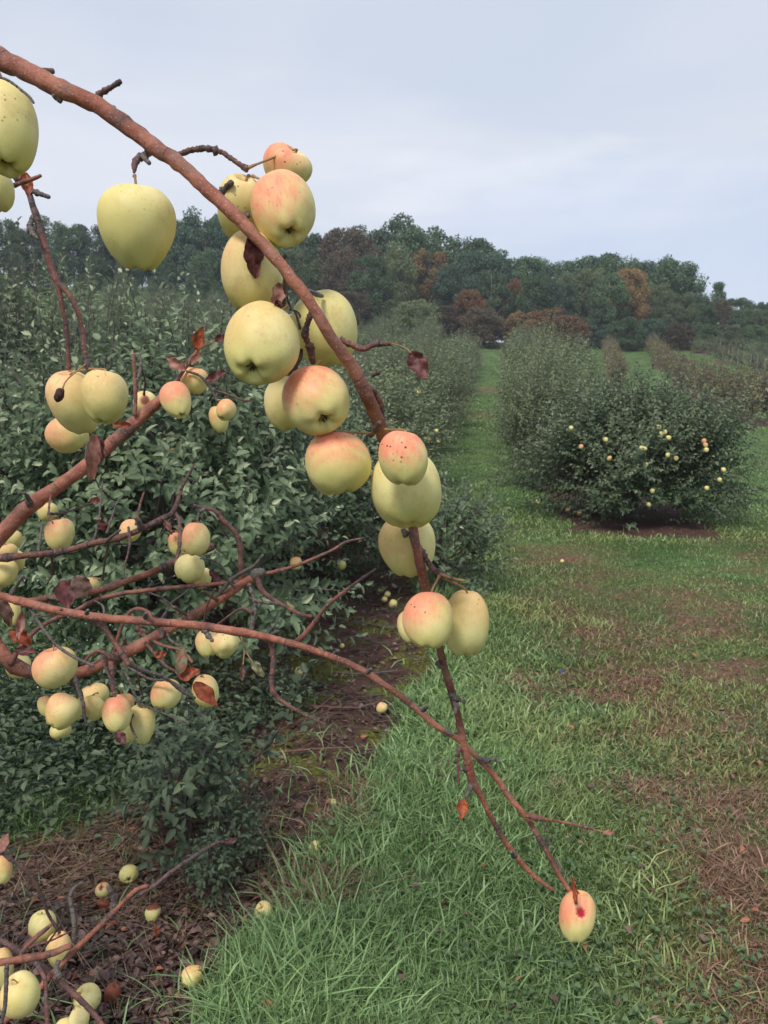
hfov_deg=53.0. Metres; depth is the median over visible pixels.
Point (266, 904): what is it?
apple
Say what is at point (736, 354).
young tree
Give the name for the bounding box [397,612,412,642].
apple
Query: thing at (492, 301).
forest tree
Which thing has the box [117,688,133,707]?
apple
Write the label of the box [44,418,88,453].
apple
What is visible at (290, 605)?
apple
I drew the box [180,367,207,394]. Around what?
apple
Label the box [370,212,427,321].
forest tree
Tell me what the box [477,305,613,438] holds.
apple tree
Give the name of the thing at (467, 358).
apple tree
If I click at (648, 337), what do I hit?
young tree
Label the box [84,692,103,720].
apple
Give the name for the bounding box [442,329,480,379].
apple tree
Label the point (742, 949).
clover
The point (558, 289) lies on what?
forest tree
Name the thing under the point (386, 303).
forest tree
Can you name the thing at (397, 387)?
apple tree
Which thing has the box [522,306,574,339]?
forest tree
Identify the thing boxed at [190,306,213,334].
apple tree
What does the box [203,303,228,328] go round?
apple tree
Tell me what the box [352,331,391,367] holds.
apple tree
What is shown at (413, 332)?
apple tree
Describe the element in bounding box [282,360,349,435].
apple
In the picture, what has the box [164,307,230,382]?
apple tree
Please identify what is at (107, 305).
apple tree
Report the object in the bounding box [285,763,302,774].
stick
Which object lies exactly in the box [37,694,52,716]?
apple
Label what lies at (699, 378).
young tree
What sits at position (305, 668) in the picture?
leafy shoot
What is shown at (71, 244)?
forest tree
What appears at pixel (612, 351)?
young tree
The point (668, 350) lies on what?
young tree
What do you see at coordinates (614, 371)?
young tree
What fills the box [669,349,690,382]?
young tree
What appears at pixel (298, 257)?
forest tree
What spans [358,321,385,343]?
apple tree
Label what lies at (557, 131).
sky
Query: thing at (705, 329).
forest tree
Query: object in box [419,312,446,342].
apple tree
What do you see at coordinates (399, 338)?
apple tree
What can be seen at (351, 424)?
apple tree
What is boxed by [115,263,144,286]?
forest tree
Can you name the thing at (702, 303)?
forest tree
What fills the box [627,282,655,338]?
forest tree
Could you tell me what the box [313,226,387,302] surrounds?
forest tree
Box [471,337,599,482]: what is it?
apple tree
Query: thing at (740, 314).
forest tree
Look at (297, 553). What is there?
apple
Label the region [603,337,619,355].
young tree
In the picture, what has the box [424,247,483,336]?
forest tree
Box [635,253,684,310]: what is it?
forest tree
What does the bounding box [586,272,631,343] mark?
forest tree
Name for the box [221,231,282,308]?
apple
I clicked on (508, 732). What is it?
grass
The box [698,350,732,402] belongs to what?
young tree
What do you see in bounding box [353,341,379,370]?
apple tree
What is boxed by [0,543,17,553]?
apple
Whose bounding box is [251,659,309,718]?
leafy sucker
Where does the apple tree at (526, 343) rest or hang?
on the ground at (648, 527)
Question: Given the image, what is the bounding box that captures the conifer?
[709,281,726,338]
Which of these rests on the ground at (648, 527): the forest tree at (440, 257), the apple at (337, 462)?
the forest tree at (440, 257)
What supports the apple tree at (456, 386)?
on the ground at (648, 527)
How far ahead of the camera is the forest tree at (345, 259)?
89.43 m
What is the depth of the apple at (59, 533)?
1.60 m
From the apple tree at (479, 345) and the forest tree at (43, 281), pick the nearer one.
the apple tree at (479, 345)
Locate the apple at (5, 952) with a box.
[0,947,13,989]
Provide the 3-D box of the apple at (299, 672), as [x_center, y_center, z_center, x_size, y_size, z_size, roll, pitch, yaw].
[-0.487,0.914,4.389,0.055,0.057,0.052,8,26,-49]
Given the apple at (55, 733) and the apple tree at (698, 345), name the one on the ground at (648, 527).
the apple tree at (698, 345)
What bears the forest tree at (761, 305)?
on the ground at (648, 527)
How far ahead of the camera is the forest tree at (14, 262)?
92.12 m
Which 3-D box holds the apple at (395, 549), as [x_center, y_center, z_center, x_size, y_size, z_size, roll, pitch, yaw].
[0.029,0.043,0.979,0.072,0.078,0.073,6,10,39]
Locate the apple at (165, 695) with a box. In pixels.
[150,679,181,709]
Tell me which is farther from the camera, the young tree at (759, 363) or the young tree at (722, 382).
the young tree at (759, 363)
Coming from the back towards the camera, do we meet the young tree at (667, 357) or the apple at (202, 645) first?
the young tree at (667, 357)
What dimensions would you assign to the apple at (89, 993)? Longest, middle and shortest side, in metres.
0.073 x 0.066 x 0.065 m
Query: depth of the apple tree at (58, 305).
68.02 m
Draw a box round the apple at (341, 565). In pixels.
[337,560,345,569]
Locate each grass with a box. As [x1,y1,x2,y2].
[0,292,767,1023]
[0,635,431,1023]
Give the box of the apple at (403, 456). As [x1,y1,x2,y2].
[378,428,427,485]
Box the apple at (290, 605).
[284,598,294,611]
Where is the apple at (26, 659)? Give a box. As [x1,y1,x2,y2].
[5,655,30,678]
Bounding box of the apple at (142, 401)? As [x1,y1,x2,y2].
[133,382,155,411]
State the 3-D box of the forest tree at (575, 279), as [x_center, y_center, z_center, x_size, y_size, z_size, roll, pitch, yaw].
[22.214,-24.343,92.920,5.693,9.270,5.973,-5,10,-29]
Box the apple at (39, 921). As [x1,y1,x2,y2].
[28,910,56,942]
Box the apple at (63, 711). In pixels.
[45,693,81,729]
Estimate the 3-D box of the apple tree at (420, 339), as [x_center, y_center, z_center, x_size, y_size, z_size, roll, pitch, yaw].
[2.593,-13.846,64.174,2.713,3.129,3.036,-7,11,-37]
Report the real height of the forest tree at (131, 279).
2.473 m
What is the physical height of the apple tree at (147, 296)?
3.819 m
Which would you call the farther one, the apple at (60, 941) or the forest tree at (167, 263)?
the forest tree at (167, 263)
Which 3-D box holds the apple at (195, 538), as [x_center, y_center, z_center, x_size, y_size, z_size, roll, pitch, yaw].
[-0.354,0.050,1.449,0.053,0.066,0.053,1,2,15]
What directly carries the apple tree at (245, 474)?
on the ground at (648, 527)
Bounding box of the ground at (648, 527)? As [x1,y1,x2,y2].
[0,287,767,1023]
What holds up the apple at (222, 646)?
hanging from the apple tree at (258, 246)
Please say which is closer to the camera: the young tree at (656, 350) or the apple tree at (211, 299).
the young tree at (656, 350)
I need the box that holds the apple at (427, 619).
[402,575,452,648]
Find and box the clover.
[0,647,767,1023]
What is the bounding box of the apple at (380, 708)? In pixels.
[376,702,387,713]
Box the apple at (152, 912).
[145,904,160,921]
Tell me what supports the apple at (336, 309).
hanging from the apple tree at (258, 246)
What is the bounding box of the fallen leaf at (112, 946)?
[103,943,122,950]
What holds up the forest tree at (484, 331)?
on the ground at (648, 527)
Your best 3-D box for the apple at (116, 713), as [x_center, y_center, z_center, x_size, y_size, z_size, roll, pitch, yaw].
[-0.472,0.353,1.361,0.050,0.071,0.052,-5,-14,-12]
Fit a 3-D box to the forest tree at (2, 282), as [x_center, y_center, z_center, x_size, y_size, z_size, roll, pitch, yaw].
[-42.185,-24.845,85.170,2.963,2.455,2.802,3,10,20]
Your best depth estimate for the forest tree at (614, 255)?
101.40 m
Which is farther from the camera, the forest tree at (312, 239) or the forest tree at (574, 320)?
the forest tree at (312, 239)
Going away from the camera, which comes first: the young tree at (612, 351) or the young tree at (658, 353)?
the young tree at (612, 351)
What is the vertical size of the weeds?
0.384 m
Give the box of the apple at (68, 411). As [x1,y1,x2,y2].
[45,369,97,434]
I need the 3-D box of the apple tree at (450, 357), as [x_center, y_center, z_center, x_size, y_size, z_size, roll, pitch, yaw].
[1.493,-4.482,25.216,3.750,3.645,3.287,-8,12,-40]
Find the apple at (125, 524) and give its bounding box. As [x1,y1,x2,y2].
[119,516,140,541]
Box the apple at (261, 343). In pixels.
[224,301,299,384]
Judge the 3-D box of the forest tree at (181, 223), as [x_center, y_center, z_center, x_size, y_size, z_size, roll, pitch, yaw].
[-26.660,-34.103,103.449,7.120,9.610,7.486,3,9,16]
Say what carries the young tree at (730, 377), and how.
on the ground at (648, 527)
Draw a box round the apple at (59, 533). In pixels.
[44,515,74,549]
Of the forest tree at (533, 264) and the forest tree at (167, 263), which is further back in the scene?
the forest tree at (533, 264)
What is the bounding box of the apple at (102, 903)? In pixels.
[97,897,110,908]
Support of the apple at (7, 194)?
hanging from the apple tree at (258, 246)
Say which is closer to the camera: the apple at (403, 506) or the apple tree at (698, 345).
the apple at (403, 506)
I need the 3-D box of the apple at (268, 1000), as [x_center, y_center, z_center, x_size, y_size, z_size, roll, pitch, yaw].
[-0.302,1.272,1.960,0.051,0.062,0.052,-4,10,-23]
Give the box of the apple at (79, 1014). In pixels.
[68,1005,89,1023]
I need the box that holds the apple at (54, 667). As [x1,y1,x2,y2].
[31,645,77,688]
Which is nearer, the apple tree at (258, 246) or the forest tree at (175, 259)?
the apple tree at (258, 246)
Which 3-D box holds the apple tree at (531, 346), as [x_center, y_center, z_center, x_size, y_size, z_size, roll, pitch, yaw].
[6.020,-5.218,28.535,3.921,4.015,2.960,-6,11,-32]
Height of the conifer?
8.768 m
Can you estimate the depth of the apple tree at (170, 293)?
80.48 m
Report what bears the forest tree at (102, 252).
on the ground at (648, 527)
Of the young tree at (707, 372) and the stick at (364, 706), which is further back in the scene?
the young tree at (707, 372)
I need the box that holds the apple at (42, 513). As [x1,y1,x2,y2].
[37,502,57,521]
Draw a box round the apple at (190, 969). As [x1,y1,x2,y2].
[181,965,202,987]
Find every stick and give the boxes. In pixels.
[101,938,163,977]
[122,986,144,1018]
[270,746,369,752]
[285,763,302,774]
[300,703,360,708]
[321,616,397,628]
[334,670,399,674]
[361,698,390,707]
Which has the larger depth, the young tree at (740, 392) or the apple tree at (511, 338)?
the apple tree at (511, 338)
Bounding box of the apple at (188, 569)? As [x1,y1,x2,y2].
[174,552,204,583]
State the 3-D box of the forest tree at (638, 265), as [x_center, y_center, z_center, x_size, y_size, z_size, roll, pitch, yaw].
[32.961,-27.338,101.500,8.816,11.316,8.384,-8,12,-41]
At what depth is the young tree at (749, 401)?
29.14 m
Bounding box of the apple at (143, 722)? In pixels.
[129,704,154,744]
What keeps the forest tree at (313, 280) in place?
on the ground at (648, 527)
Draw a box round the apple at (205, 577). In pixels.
[194,568,211,588]
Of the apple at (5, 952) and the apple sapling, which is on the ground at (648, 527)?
the apple sapling
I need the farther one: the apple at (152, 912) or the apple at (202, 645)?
the apple at (152, 912)
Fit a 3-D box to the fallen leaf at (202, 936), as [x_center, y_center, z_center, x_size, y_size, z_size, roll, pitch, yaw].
[-0.525,1.240,2.239,0.040,0.034,0.028,0,9,0]
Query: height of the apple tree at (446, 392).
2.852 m
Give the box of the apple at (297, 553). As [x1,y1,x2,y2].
[295,548,302,556]
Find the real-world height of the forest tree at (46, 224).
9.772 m
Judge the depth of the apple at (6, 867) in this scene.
1.84 m
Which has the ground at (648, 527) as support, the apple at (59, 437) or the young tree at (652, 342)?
the young tree at (652, 342)
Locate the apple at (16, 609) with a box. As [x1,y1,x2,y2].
[2,603,20,626]
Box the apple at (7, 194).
[0,175,14,211]
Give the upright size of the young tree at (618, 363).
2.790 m
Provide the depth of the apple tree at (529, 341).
31.17 m
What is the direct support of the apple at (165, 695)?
hanging from the apple tree at (258, 246)
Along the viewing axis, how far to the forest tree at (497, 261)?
94.31 m
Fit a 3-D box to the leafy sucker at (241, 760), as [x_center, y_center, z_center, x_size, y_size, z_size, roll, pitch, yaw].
[-0.639,0.986,2.857,0.412,0.519,0.436,-8,12,-41]
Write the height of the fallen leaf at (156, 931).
0.044 m
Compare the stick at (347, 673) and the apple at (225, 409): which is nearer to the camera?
the apple at (225, 409)
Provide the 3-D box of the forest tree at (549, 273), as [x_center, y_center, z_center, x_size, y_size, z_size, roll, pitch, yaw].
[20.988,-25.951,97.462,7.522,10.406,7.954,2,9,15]
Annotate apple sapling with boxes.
[330,457,528,600]
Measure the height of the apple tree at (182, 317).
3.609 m
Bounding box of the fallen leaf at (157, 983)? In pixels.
[148,980,167,987]
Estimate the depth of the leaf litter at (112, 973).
2.37 m
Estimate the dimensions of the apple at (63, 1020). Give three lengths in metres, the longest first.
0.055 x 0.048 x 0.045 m
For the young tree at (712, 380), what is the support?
on the ground at (648, 527)
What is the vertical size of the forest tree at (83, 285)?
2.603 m
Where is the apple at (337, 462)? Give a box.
[305,431,370,495]
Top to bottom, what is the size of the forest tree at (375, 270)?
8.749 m
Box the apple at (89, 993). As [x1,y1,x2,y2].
[73,982,100,1009]
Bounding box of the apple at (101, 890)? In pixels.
[95,882,109,897]
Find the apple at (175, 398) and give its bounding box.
[159,381,190,418]
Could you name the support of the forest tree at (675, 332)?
on the ground at (648, 527)
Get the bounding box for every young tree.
[601,334,620,351]
[602,343,622,368]
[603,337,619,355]
[603,340,625,357]
[605,347,632,381]
[605,357,631,387]
[606,347,627,374]
[606,348,627,366]
[607,359,616,382]
[643,330,660,347]
[645,334,656,352]
[648,332,664,351]
[649,340,657,357]
[650,340,659,361]
[652,341,673,361]
[653,342,666,363]
[657,340,675,368]
[659,349,672,371]
[660,345,675,373]
[661,347,682,373]
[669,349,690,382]
[669,352,688,378]
[673,346,701,387]
[673,361,686,384]
[675,358,700,389]
[683,358,701,389]
[687,354,713,393]
[690,356,713,397]
[694,366,717,396]
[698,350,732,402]
[700,337,708,352]
[704,366,734,402]
[710,360,741,409]
[712,359,760,412]
[716,342,725,358]
[720,342,735,362]
[720,362,760,416]
[725,343,746,365]
[735,350,747,366]
[736,364,767,420]
[744,345,759,370]
[744,359,767,424]
[751,351,767,373]
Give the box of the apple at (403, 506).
[370,458,440,528]
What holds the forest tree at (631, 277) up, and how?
on the ground at (648, 527)
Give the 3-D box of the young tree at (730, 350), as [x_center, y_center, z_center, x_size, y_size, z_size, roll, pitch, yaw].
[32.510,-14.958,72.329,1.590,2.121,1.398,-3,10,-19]
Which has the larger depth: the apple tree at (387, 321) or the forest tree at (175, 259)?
the forest tree at (175, 259)
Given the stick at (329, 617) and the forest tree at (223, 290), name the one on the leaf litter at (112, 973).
the stick at (329, 617)
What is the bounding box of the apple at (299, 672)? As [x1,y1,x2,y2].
[294,667,302,675]
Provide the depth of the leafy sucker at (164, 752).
2.60 m
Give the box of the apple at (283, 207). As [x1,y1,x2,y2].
[250,169,315,247]
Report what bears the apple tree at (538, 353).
on the ground at (648, 527)
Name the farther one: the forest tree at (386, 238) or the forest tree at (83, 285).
the forest tree at (386, 238)
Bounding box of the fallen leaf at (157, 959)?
[149,954,169,965]
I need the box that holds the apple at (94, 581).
[88,577,100,587]
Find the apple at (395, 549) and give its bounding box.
[378,522,434,577]
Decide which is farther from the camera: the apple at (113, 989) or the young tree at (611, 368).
the young tree at (611, 368)
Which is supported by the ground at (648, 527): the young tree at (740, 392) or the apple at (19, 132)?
the young tree at (740, 392)
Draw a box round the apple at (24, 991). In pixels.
[0,970,40,1018]
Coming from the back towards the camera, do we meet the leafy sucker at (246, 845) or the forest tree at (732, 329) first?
the forest tree at (732, 329)
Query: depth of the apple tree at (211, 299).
80.50 m
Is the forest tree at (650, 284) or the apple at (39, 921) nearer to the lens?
the apple at (39, 921)
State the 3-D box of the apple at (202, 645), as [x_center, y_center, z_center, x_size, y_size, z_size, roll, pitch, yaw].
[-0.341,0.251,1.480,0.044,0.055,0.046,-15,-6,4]
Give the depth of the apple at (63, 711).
1.38 m
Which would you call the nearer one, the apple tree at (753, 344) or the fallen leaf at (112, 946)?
the fallen leaf at (112, 946)
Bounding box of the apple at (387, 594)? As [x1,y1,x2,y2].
[384,591,390,597]
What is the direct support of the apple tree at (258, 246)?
on the ground at (648, 527)
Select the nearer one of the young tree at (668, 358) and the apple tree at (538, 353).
the apple tree at (538, 353)
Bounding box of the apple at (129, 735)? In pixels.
[121,725,134,742]
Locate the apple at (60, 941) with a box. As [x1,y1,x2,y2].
[45,931,71,967]
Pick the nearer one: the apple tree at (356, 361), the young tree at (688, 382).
the apple tree at (356, 361)
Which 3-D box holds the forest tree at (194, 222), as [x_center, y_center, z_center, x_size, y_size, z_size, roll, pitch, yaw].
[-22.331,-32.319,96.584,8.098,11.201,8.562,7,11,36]
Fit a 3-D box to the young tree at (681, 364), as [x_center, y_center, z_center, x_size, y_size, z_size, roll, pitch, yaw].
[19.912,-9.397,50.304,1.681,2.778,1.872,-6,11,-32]
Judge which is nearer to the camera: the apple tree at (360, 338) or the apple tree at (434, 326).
the apple tree at (360, 338)
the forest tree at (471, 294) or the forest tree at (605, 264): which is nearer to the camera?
the forest tree at (471, 294)
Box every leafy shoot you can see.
[206,711,256,798]
[216,659,317,788]
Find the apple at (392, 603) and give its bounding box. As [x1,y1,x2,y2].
[389,599,396,607]
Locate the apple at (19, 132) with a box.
[0,72,38,178]
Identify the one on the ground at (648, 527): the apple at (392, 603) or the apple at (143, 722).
the apple at (392, 603)
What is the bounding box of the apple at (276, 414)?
[264,373,294,430]
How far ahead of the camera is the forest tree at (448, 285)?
88.39 m
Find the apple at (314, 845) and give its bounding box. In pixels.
[309,840,319,854]
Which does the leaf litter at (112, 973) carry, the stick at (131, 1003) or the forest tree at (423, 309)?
the stick at (131, 1003)
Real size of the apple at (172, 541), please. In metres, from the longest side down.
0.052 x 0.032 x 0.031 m
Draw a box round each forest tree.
[0,217,33,286]
[0,278,13,295]
[4,222,53,287]
[5,252,28,287]
[27,215,72,282]
[33,276,54,294]
[39,250,65,282]
[47,223,98,286]
[70,223,119,284]
[71,276,100,297]
[84,255,109,291]
[90,233,120,286]
[114,259,160,289]
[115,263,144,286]
[115,276,138,293]
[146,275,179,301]
[147,219,183,283]
[155,254,180,287]
[168,220,201,289]
[170,206,228,293]
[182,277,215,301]
[187,247,219,297]
[194,219,223,290]
[216,284,229,307]
[275,244,310,301]
[280,247,313,310]
[283,232,325,296]
[305,240,342,288]
[306,258,340,292]
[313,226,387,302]
[318,245,368,296]
[338,291,372,327]
[340,224,401,318]
[345,254,393,324]
[362,296,398,332]
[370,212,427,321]
[376,240,420,322]
[385,223,460,321]
[389,298,444,336]
[401,247,456,330]
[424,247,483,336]
[430,258,479,339]
[432,305,462,339]
[444,234,501,304]
[450,249,520,342]
[453,289,488,335]
[457,306,504,346]
[465,269,515,343]
[483,257,529,343]
[496,277,529,342]
[499,311,547,340]
[512,274,559,329]
[515,254,554,310]
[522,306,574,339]
[525,263,574,308]
[534,278,579,334]
[540,256,594,339]
[548,315,592,346]
[555,270,592,341]
[573,267,610,338]
[578,252,623,340]
[583,319,614,347]
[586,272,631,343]
[589,253,647,334]
[604,266,652,344]
[606,316,646,350]
[612,258,658,339]
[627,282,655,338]
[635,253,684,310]
[635,318,670,347]
[638,281,676,337]
[646,260,710,341]
[659,321,696,350]
[662,293,700,344]
[673,282,708,324]
[687,323,719,348]
[689,294,716,342]
[706,299,733,341]
[711,324,744,348]
[719,297,755,331]
[728,306,754,343]
[738,324,767,349]
[739,301,767,335]
[746,308,767,344]
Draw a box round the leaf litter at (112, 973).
[0,525,729,1023]
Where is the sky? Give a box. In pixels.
[0,0,767,341]
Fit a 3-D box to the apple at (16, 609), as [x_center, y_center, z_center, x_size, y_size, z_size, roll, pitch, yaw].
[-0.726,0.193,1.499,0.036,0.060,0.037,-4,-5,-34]
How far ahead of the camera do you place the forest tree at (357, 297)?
83.48 m
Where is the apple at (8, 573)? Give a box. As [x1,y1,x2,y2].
[0,561,17,586]
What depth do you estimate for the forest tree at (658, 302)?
89.13 m
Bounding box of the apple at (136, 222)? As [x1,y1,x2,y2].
[97,174,175,270]
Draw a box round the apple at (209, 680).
[192,674,218,707]
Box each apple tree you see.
[0,46,613,1023]
[0,216,223,584]
[0,228,171,389]
[0,248,395,704]
[1,273,302,527]
[43,292,72,315]
[94,280,118,307]
[96,291,126,318]
[103,276,135,304]
[135,295,156,319]
[136,280,165,311]
[159,283,180,308]
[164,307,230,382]
[165,293,198,322]
[170,305,191,334]
[185,356,429,593]
[187,289,213,316]
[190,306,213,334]
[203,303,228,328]
[204,286,224,313]
[218,299,236,327]
[285,298,295,316]
[297,352,473,514]
[301,350,371,374]
[333,334,472,471]
[334,323,469,441]
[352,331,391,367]
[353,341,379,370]
[353,356,435,459]
[357,321,377,356]
[357,329,369,344]
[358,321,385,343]
[364,312,392,339]
[366,330,402,363]
[374,309,401,340]
[377,324,424,355]
[378,337,461,440]
[384,318,482,424]
[388,338,474,433]
[391,322,434,351]
[397,337,484,414]
[405,329,432,356]
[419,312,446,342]
[429,331,474,405]
[429,351,463,414]
[441,331,484,393]
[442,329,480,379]
[444,337,480,385]
[445,349,481,396]
[456,324,488,362]
[458,335,486,365]
[463,338,486,374]
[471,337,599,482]
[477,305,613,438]
[484,324,596,464]
[486,354,767,530]
[490,318,572,414]
[494,316,600,411]
[494,320,602,446]
[495,322,566,403]
[498,321,530,363]
[498,323,533,369]
[499,321,548,382]
[504,322,526,341]
[504,324,548,391]
[690,337,705,352]
[740,337,760,355]
[749,351,766,370]
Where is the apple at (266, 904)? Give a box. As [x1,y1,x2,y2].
[254,900,272,921]
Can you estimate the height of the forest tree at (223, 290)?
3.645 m
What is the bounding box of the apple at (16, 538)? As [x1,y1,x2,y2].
[5,531,22,547]
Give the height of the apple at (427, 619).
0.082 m
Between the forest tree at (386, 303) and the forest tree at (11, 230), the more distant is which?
the forest tree at (11, 230)
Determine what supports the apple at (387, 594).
on the ground at (648, 527)
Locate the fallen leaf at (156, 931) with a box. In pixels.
[153,923,159,936]
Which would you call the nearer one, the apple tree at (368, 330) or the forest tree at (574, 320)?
the apple tree at (368, 330)
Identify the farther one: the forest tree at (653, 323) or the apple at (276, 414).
the forest tree at (653, 323)
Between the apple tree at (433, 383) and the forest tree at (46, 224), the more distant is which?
the forest tree at (46, 224)
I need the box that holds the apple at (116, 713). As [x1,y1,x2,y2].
[102,691,131,732]
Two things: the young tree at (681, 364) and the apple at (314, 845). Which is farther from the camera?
the young tree at (681, 364)
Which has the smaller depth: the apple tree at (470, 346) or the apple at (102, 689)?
the apple at (102, 689)
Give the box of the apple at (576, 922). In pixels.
[559,890,595,942]
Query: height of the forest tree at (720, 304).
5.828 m
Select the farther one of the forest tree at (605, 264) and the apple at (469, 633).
the forest tree at (605, 264)
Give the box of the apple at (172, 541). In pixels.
[168,530,183,554]
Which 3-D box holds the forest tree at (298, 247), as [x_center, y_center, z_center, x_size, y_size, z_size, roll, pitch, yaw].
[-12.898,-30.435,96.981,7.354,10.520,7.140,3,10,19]
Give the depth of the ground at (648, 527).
4.62 m
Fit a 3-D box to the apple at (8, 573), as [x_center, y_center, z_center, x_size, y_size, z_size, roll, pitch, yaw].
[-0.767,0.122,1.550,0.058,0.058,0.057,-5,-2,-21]
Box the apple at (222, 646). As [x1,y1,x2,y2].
[210,633,238,658]
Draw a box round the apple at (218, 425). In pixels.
[209,402,228,432]
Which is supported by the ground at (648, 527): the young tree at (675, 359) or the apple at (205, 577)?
the young tree at (675, 359)
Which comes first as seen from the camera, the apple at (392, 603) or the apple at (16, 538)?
the apple at (16, 538)
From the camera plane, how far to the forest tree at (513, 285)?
91.78 m
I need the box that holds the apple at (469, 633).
[443,578,488,656]
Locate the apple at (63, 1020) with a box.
[56,1017,68,1023]
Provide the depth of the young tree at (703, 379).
40.82 m
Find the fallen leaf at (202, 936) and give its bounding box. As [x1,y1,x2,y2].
[196,934,209,942]
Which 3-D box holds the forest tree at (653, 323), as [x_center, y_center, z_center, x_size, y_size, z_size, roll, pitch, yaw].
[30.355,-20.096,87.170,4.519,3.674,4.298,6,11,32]
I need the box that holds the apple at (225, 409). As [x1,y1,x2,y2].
[216,399,235,420]
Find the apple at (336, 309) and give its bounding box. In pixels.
[291,289,357,366]
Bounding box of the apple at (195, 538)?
[182,521,209,555]
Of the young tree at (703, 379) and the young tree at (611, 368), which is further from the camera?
the young tree at (611, 368)
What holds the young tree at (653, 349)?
on the ground at (648, 527)
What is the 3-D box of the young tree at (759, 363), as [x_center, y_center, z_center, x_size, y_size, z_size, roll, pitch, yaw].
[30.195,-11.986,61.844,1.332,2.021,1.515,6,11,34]
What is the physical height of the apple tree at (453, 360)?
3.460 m
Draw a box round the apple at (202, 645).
[195,631,214,656]
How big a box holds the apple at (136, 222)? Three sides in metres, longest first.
0.094 x 0.078 x 0.078 m
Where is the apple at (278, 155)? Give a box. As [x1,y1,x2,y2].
[248,142,312,181]
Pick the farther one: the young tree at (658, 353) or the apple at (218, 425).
the young tree at (658, 353)
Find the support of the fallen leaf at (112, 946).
on the leaf litter at (112, 973)
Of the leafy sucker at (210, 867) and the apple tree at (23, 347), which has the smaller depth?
the leafy sucker at (210, 867)
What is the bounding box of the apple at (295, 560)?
[290,557,301,569]
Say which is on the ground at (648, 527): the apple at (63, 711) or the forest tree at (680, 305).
the forest tree at (680, 305)
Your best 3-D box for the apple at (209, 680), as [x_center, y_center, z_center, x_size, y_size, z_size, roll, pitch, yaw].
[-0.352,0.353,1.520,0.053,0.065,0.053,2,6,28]
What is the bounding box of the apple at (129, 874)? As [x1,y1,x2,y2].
[119,864,138,883]
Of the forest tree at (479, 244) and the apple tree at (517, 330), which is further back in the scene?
the forest tree at (479, 244)
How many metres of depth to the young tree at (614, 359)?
55.82 m
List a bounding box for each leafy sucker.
[90,706,263,885]
[106,665,224,791]
[145,711,278,823]
[172,825,254,911]
[193,781,282,887]
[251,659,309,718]
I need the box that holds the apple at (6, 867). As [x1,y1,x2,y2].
[0,855,12,883]
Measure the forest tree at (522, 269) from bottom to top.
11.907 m
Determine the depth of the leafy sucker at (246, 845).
2.58 m
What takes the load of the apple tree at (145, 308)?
on the ground at (648, 527)
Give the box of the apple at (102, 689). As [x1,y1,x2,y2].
[78,683,108,701]
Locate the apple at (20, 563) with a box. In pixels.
[14,551,24,570]
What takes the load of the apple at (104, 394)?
hanging from the apple tree at (258, 246)
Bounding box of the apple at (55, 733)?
[49,725,71,738]
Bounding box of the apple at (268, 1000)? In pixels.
[255,999,273,1017]
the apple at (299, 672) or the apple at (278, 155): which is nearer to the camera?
the apple at (278, 155)
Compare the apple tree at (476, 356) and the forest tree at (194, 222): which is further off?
the forest tree at (194, 222)
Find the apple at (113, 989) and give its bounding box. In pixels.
[104,982,120,1004]
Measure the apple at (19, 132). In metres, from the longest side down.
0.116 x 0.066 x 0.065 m
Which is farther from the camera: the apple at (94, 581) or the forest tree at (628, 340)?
the forest tree at (628, 340)
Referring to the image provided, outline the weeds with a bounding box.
[0,598,376,872]
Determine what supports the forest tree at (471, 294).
on the ground at (648, 527)
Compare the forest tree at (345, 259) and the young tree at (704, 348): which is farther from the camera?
the forest tree at (345, 259)
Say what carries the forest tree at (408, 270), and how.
on the ground at (648, 527)
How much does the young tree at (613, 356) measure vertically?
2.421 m
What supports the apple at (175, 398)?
hanging from the apple tree at (258, 246)
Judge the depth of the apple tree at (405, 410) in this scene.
9.60 m
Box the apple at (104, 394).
[81,368,128,424]
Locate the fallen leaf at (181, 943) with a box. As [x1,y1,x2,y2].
[174,937,185,951]
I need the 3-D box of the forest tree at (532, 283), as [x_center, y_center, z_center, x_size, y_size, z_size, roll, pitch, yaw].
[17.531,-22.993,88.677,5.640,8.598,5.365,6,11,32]
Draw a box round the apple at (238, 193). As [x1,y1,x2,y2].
[217,173,256,238]
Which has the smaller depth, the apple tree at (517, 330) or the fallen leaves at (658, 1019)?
the fallen leaves at (658, 1019)
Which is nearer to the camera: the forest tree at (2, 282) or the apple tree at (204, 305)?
the apple tree at (204, 305)
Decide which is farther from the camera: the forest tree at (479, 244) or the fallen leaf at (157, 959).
the forest tree at (479, 244)
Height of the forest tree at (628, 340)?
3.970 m
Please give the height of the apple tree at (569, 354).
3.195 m
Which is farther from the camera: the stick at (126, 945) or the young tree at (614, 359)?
the young tree at (614, 359)
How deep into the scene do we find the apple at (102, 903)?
2.40 m
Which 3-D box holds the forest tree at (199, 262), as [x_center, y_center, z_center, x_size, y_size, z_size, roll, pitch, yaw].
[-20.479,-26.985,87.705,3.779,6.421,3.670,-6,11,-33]
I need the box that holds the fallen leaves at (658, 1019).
[175,560,767,1023]
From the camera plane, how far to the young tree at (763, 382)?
27.30 m
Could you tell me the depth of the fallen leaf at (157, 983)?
2.06 m
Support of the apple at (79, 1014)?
hanging from the apple tree at (258, 246)
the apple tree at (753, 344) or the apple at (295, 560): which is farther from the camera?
the apple tree at (753, 344)

